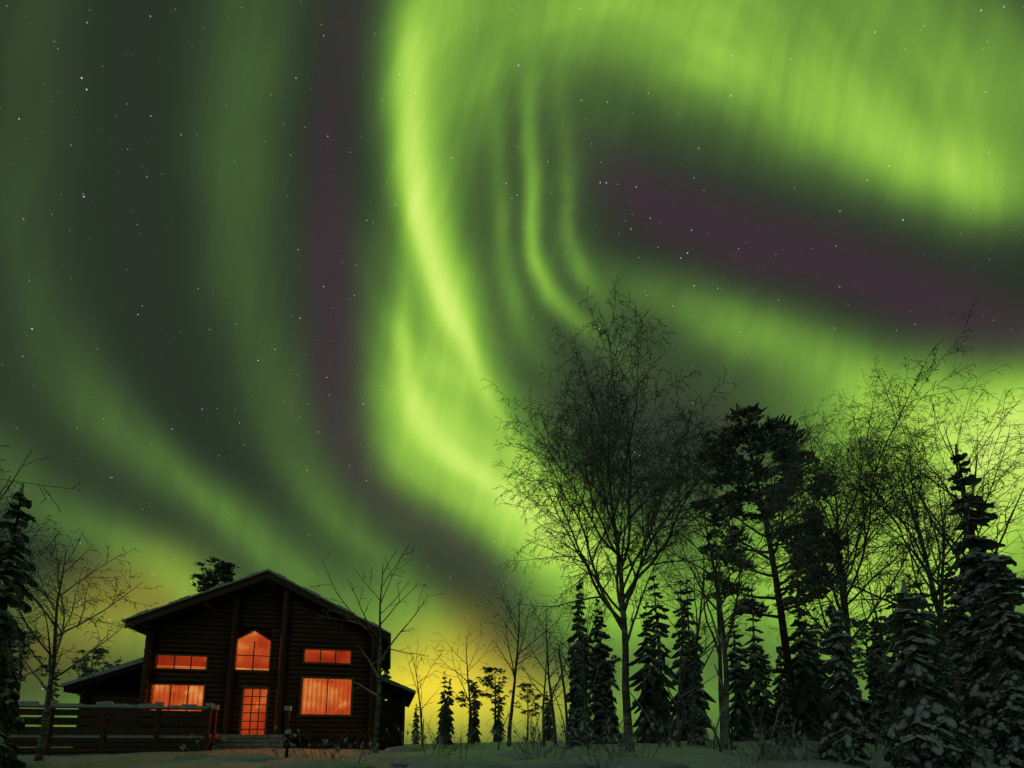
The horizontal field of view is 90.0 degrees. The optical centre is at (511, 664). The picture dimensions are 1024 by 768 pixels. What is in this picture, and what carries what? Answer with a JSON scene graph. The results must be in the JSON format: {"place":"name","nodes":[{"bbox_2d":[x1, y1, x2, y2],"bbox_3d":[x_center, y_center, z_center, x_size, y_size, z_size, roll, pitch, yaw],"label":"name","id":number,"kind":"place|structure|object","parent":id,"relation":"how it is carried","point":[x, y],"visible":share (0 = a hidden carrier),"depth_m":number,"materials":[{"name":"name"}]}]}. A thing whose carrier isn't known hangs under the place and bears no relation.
{"place":"outdoors","nodes":[
{"label":"outdoors","id":0,"kind":"place"},
{"bbox_2d":[17,740,992,767],"bbox_3d":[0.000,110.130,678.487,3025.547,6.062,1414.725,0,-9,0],"label":"ground","id":1,"kind":"structure","parent":0,"point":[690,757],"depth_m":12.60,"materials":[{"name":"white snow"}]},
{"bbox_2d":[11,642,19,670],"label":"spruce","id":2,"kind":"object","parent":1,"relation":"on","point":[13,651],"visible":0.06,"depth_m":48.07,"materials":[{"name":"green plant"}]},
{"bbox_2d":[0,483,37,767],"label":"spruce","id":3,"kind":"object","parent":1,"relation":"on","point":[13,577],"visible":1,"depth_m":9.81,"materials":[{"name":"green plant"}]},
{"bbox_2d":[10,630,48,701],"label":"pine","id":4,"kind":"object","parent":1,"relation":"on","point":[19,676],"visible":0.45,"depth_m":47.71,"materials":[{"name":"green plant"}]},
{"bbox_2d":[0,445,80,546],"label":"birch","id":5,"kind":"object","parent":1,"relation":"on","point":[8,480],"visible":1,"depth_m":9.63,"materials":[{"name":"brown plant"}]},
{"bbox_2d":[41,668,60,716],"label":"spruce","id":6,"kind":"object","parent":1,"relation":"on","point":[55,689],"visible":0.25,"depth_m":58.22,"materials":[{"name":"green plant"}]},
{"bbox_2d":[0,494,162,760],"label":"birch","id":7,"kind":"object","parent":1,"relation":"on","point":[48,688],"visible":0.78,"depth_m":12.94,"materials":[{"name":"brown plant"}]},
{"bbox_2d":[71,647,113,695],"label":"pine","id":8,"kind":"object","parent":1,"relation":"on","point":[98,653],"visible":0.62,"depth_m":62.98,"materials":[{"name":"green plant"}]},
{"bbox_2d":[9,569,415,755],"bbox_3d":[-17.029,0.426,21.992,25.240,7.740,11.870,2,-9,-13],"label":"cabin","id":9,"kind":"object","parent":1,"relation":"on","point":[110,721],"visible":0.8,"depth_m":19.92,"materials":[{"name":"brown wood"}]},
{"bbox_2d":[73,579,405,749],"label":"cabin logs","id":10,"kind":"object","parent":9,"relation":"on","point":[292,623],"visible":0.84,"depth_m":20.34,"materials":[{"name":"brown wood"}]},
{"bbox_2d":[190,556,239,591],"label":"pine","id":11,"kind":"object","parent":1,"relation":"on","point":[222,570],"visible":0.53,"depth_m":38.94,"materials":[{"name":"green plant"}]},
{"bbox_2d":[285,729,291,757],"bbox_3d":[-5.417,2.003,12.338,0.157,0.880,0.157,4,-10,-22],"label":"bollard","id":12,"kind":"object","parent":1,"relation":"on","point":[288,732],"visible":0.86,"depth_m":12.33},
{"bbox_2d":[309,545,444,752],"bbox_3d":[-3.754,-0.365,14.509,3.720,6.157,1.782,0,-9,0],"label":"birch","id":13,"kind":"object","parent":1,"relation":"on","point":[377,716],"visible":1,"depth_m":14.60,"materials":[{"name":"brown plant"}]},
{"bbox_2d":[381,670,391,699],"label":"pine tree","id":14,"kind":"object","parent":1,"relation":"on","point":[385,674],"visible":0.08,"depth_m":52.69,"materials":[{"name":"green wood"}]},
{"bbox_2d":[411,704,420,743],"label":"spruce","id":15,"kind":"object","parent":1,"relation":"on","point":[416,720],"visible":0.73,"depth_m":58.46,"materials":[{"name":"green plant"}]},
{"bbox_2d":[398,640,445,743],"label":"birch","id":16,"kind":"object","parent":1,"relation":"on","point":[421,709],"visible":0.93,"depth_m":34.04,"materials":[{"name":"brown plant"}]},
{"bbox_2d":[437,706,444,742],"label":"spruce","id":17,"kind":"object","parent":1,"relation":"on","point":[441,721],"visible":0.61,"depth_m":53.10,"materials":[{"name":"green plant"}]},
{"bbox_2d":[434,671,454,742],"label":"spruce","id":18,"kind":"object","parent":1,"relation":"on","point":[443,696],"visible":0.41,"depth_m":67.46,"materials":[{"name":"plant"}]},
{"bbox_2d":[443,679,454,744],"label":"spruce","id":19,"kind":"object","parent":1,"relation":"on","point":[448,720],"visible":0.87,"depth_m":32.84,"materials":[{"name":"green plant"}]},
{"bbox_2d":[419,619,499,744],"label":"birch","id":20,"kind":"object","parent":1,"relation":"on","point":[470,711],"visible":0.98,"depth_m":30.34,"materials":[{"name":"brown plant"}]},
{"bbox_2d":[455,679,486,742],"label":"pine","id":21,"kind":"object","parent":1,"relation":"on","point":[472,686],"visible":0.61,"depth_m":46.69,"materials":[{"name":"green plant"}]},
{"bbox_2d":[469,689,481,742],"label":"spruce","id":22,"kind":"object","parent":1,"relation":"on","point":[476,721],"visible":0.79,"depth_m":35.84,"materials":[{"name":"green plant"}]},
{"bbox_2d":[474,667,511,741],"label":"pine","id":23,"kind":"object","parent":1,"relation":"on","point":[487,682],"visible":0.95,"depth_m":51.49,"materials":[{"name":"green plant"}]},
{"bbox_2d":[490,678,505,741],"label":"spruce","id":24,"kind":"object","parent":1,"relation":"on","point":[499,716],"visible":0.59,"depth_m":64.59,"materials":[{"name":"plant"}]},
{"bbox_2d":[25,706,997,767],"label":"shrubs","id":25,"kind":"object","parent":1,"relation":"on","point":[553,756],"visible":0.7,"depth_m":10.78,"materials":[{"name":"plant"}]},
{"bbox_2d":[514,683,544,740],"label":"pine","id":26,"kind":"object","parent":1,"relation":"on","point":[528,700],"visible":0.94,"depth_m":59.06,"materials":[{"name":"green plant"}]},
{"bbox_2d":[474,575,594,745],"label":"birch","id":27,"kind":"object","parent":1,"relation":"on","point":[513,669],"visible":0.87,"depth_m":26.92,"materials":[{"name":"brown plant"}]},
{"bbox_2d":[544,691,550,740],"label":"spruce","id":28,"kind":"object","parent":1,"relation":"on","point":[546,704],"visible":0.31,"depth_m":54.35,"materials":[{"name":"green plant"}]},
{"bbox_2d":[545,700,552,740],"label":"spruce","id":29,"kind":"object","parent":1,"relation":"on","point":[549,737],"visible":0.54,"depth_m":48.79,"materials":[{"name":"green plant"}]},
{"bbox_2d":[517,629,582,745],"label":"birch sapling","id":30,"kind":"object","parent":1,"relation":"on","point":[543,719],"visible":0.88,"depth_m":21.11,"materials":[{"name":"brown plant"}]},
{"bbox_2d":[506,593,595,744],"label":"birch","id":31,"kind":"object","parent":1,"relation":"on","point":[553,712],"visible":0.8,"depth_m":23.27,"materials":[{"name":"brown plant"}]},
{"bbox_2d":[565,579,594,746],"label":"spruce","id":32,"kind":"object","parent":1,"relation":"on","point":[574,696],"visible":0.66,"depth_m":24.98,"materials":[{"name":"plant"}]},
{"bbox_2d":[521,567,644,748],"bbox_3d":[2.539,-0.180,18.075,4.456,6.744,3.737,0,-9,0],"label":"birch","id":33,"kind":"object","parent":1,"relation":"on","point":[586,700],"visible":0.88,"depth_m":18.22,"materials":[{"name":"brown plant"}]},
{"bbox_2d":[587,650,621,691],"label":"tree","id":34,"kind":"object","parent":1,"relation":"on","point":[612,662],"visible":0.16,"depth_m":44.28,"materials":[{"name":"green plant"}]},
{"bbox_2d":[587,599,623,743],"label":"spruce","id":35,"kind":"object","parent":1,"relation":"on","point":[604,698],"visible":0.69,"depth_m":26.85,"materials":[{"name":"plant"}]},
{"bbox_2d":[481,276,768,751],"bbox_3d":[3.018,-3.476,14.103,7.958,12.024,6.938,0,-9,0],"label":"birch","id":36,"kind":"object","parent":1,"relation":"on","point":[594,460],"visible":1,"depth_m":14.05,"materials":[{"name":"brown plant"}]},
{"bbox_2d":[629,602,668,743],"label":"spruce","id":37,"kind":"object","parent":1,"relation":"on","point":[648,696],"visible":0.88,"depth_m":28.50,"materials":[{"name":"plant"}]},
{"bbox_2d":[643,567,676,740],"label":"spruce","id":38,"kind":"object","parent":1,"relation":"on","point":[658,635],"visible":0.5,"depth_m":40.56,"materials":[{"name":"green plant"}]},
{"bbox_2d":[667,574,701,740],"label":"spruce","id":39,"kind":"object","parent":1,"relation":"on","point":[684,683],"visible":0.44,"depth_m":37.96,"materials":[{"name":"green plant"}]},
{"bbox_2d":[645,581,726,747],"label":"birch sapling","id":40,"kind":"object","parent":1,"relation":"on","point":[678,740],"visible":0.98,"depth_m":16.23,"materials":[{"name":"brown plant"}]},
{"bbox_2d":[408,630,977,751],"bbox_3d":[9.452,1.802,20.989,28.162,3.729,16.106,2,-9,-12],"label":"brush","id":41,"kind":"object","parent":1,"relation":"on","point":[646,715],"visible":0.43,"depth_m":18.24,"materials":[{"name":"plant"}]},
{"bbox_2d":[672,575,715,740],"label":"spruce","id":42,"kind":"object","parent":1,"relation":"on","point":[707,697],"visible":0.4,"depth_m":38.24,"materials":[{"name":"plant"}]},
{"bbox_2d":[630,524,760,745],"bbox_3d":[7.777,-1.400,21.663,5.780,10.154,4.951,0,-9,0],"label":"birch","id":43,"kind":"object","parent":1,"relation":"on","point":[697,657],"visible":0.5,"depth_m":21.23,"materials":[{"name":"brown plant"}]},
{"bbox_2d":[685,634,708,745],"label":"spruce","id":44,"kind":"object","parent":1,"relation":"on","point":[701,720],"visible":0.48,"depth_m":24.02,"materials":[{"name":"plant"}]},
{"bbox_2d":[593,451,823,749],"bbox_3d":[6.575,-1.987,16.379,6.455,9.864,5.614,6,-11,-35],"label":"birch","id":45,"kind":"object","parent":1,"relation":"on","point":[723,642],"visible":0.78,"depth_m":16.16,"materials":[{"name":"brown plant"}]},
{"bbox_2d":[669,515,759,741],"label":"birch","id":46,"kind":"object","parent":1,"relation":"on","point":[720,695],"visible":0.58,"depth_m":19.17,"materials":[{"name":"brown plant"}]},
{"bbox_2d":[728,638,751,727],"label":"spruce","id":47,"kind":"object","parent":1,"relation":"on","point":[732,700],"visible":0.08,"depth_m":45.44,"materials":[{"name":"plant"}]},
{"bbox_2d":[727,619,758,740],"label":"spruce","id":48,"kind":"object","parent":1,"relation":"on","point":[741,714],"visible":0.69,"depth_m":29.82,"materials":[{"name":"plant"}]},
{"bbox_2d":[737,644,774,690],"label":"pine","id":49,"kind":"object","parent":1,"relation":"on","point":[769,666],"visible":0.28,"depth_m":44.25,"materials":[{"name":"green plant"}]},
{"bbox_2d":[743,593,775,739],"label":"spruce","id":50,"kind":"object","parent":1,"relation":"on","point":[756,669],"visible":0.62,"depth_m":42.34,"materials":[{"name":"plant"}]},
{"bbox_2d":[759,646,774,705],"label":"spruce","id":51,"kind":"object","parent":1,"relation":"on","point":[767,694],"visible":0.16,"depth_m":61.78,"materials":[{"name":"plant"}]},
{"bbox_2d":[688,402,851,745],"bbox_3d":[12.276,-4.222,24.050,6.700,16.417,6.590,6,-11,-34],"label":"tall pine","id":52,"kind":"object","parent":1,"relation":"on","point":[769,428],"visible":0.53,"depth_m":23.76,"materials":[{"name":"green plant"}]},
{"bbox_2d":[772,645,796,745],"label":"spruce","id":53,"kind":"object","parent":1,"relation":"on","point":[783,688],"visible":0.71,"depth_m":20.97,"materials":[{"name":"green plant"}]},
{"bbox_2d":[779,581,825,740],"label":"spruce","id":54,"kind":"object","parent":1,"relation":"on","point":[803,674],"visible":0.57,"depth_m":30.05,"materials":[{"name":"plant"}]},
{"bbox_2d":[791,606,827,733],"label":"spruce","id":55,"kind":"object","parent":1,"relation":"on","point":[814,698],"visible":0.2,"depth_m":37.89,"materials":[{"name":"plant"}]},
{"bbox_2d":[765,694,872,739],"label":"shrubs","id":56,"kind":"object","parent":1,"relation":"on","point":[865,705],"visible":0.01,"depth_m":43.05,"materials":[{"name":"green plant"}]},
{"bbox_2d":[808,607,831,726],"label":"spruce","id":57,"kind":"object","parent":1,"relation":"on","point":[825,712],"visible":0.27,"depth_m":39.45,"materials":[{"name":"plant"}]},
{"bbox_2d":[817,600,878,767],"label":"spruce","id":58,"kind":"object","parent":1,"relation":"on","point":[843,705],"visible":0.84,"depth_m":10.42,"materials":[{"name":"green plant"}]},
{"bbox_2d":[838,633,861,722],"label":"spruce","id":59,"kind":"object","parent":1,"relation":"on","point":[856,686],"visible":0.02,"depth_m":18.90,"materials":[{"name":"plant"}]},
{"bbox_2d":[730,298,1009,693],"bbox_3d":[10.078,-3.330,16.407,8.250,12.188,9.018,8,-12,-41],"label":"birch","id":60,"kind":"object","parent":1,"relation":"on","point":[838,533],"visible":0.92,"depth_m":16.25,"materials":[{"name":"brown plant"}]},
{"bbox_2d":[850,618,895,701],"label":"tree","id":61,"kind":"object","parent":1,"relation":"on","point":[865,629],"visible":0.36,"depth_m":53.44,"materials":[{"name":"green plant"}]},
{"bbox_2d":[813,539,939,727],"bbox_3d":[10.257,-0.454,14.152,2.968,6.057,2.333,-3,-10,20],"label":"birch","id":62,"kind":"object","parent":1,"relation":"on","point":[885,671],"visible":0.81,"depth_m":13.97,"materials":[{"name":"black plant"}]},
{"bbox_2d":[866,608,895,742],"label":"spruce","id":63,"kind":"object","parent":1,"relation":"on","point":[880,618],"visible":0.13,"depth_m":38.98,"materials":[{"name":"plant"}]},
{"bbox_2d":[864,615,900,743],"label":"spruce","id":64,"kind":"object","parent":1,"relation":"on","point":[876,688],"visible":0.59,"depth_m":26.03,"materials":[{"name":"plant"}]},
{"bbox_2d":[754,383,1023,746],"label":"birch","id":65,"kind":"object","parent":1,"relation":"on","point":[956,676],"visible":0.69,"depth_m":16.15,"materials":[{"name":"brown plant"}]},
{"bbox_2d":[882,580,904,715],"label":"spruce","id":66,"kind":"object","parent":1,"relation":"on","point":[897,653],"visible":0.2,"depth_m":37.99,"materials":[{"name":"green plant"}]},
{"bbox_2d":[893,574,917,699],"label":"spruce","id":67,"kind":"object","parent":1,"relation":"on","point":[895,697],"visible":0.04,"depth_m":32.88,"materials":[{"name":"green plant"}]},
{"bbox_2d":[912,571,936,635],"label":"spruce","id":68,"kind":"object","parent":1,"relation":"on","point":[926,622],"visible":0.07,"depth_m":45.19,"materials":[{"name":"green plant"}]},
{"bbox_2d":[828,410,1023,686],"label":"birch","id":69,"kind":"object","parent":1,"relation":"on","point":[940,594],"visible":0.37,"depth_m":20.60,"materials":[{"name":"black plant"}]},
{"bbox_2d":[878,578,986,767],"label":"spruce","id":70,"kind":"object","parent":1,"relation":"on","point":[926,730],"visible":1,"depth_m":7.34,"materials":[{"name":"green plant"}]},
{"bbox_2d":[849,364,1023,600],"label":"birch","id":71,"kind":"object","parent":1,"relation":"on","point":[980,528],"visible":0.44,"depth_m":20.34,"materials":[{"name":"black plant"}]},
{"bbox_2d":[943,598,957,652],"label":"spruce","id":72,"kind":"object","parent":1,"relation":"on","point":[945,616],"visible":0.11,"depth_m":39.10,"materials":[{"name":"green plant"}]},
{"bbox_2d":[942,563,980,746],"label":"spruce","id":73,"kind":"object","parent":1,"relation":"on","point":[955,626],"visible":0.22,"depth_m":22.38,"materials":[{"name":"green plant"}]},
{"bbox_2d":[947,444,1023,748],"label":"spruce","id":74,"kind":"object","parent":1,"relation":"on","point":[971,580],"visible":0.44,"depth_m":15.61,"materials":[{"name":"green plant"}]},
{"bbox_2d":[977,550,1023,767],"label":"spruce","id":75,"kind":"object","parent":1,"relation":"on","point":[1003,644],"visible":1,"depth_m":9.64,"materials":[{"name":"plant"}]},
{"bbox_2d":[0,0,1023,743],"label":"sky","id":76,"kind":"structure","parent":0,"point":[266,265],"materials":[{"name":"green"}]}
]}

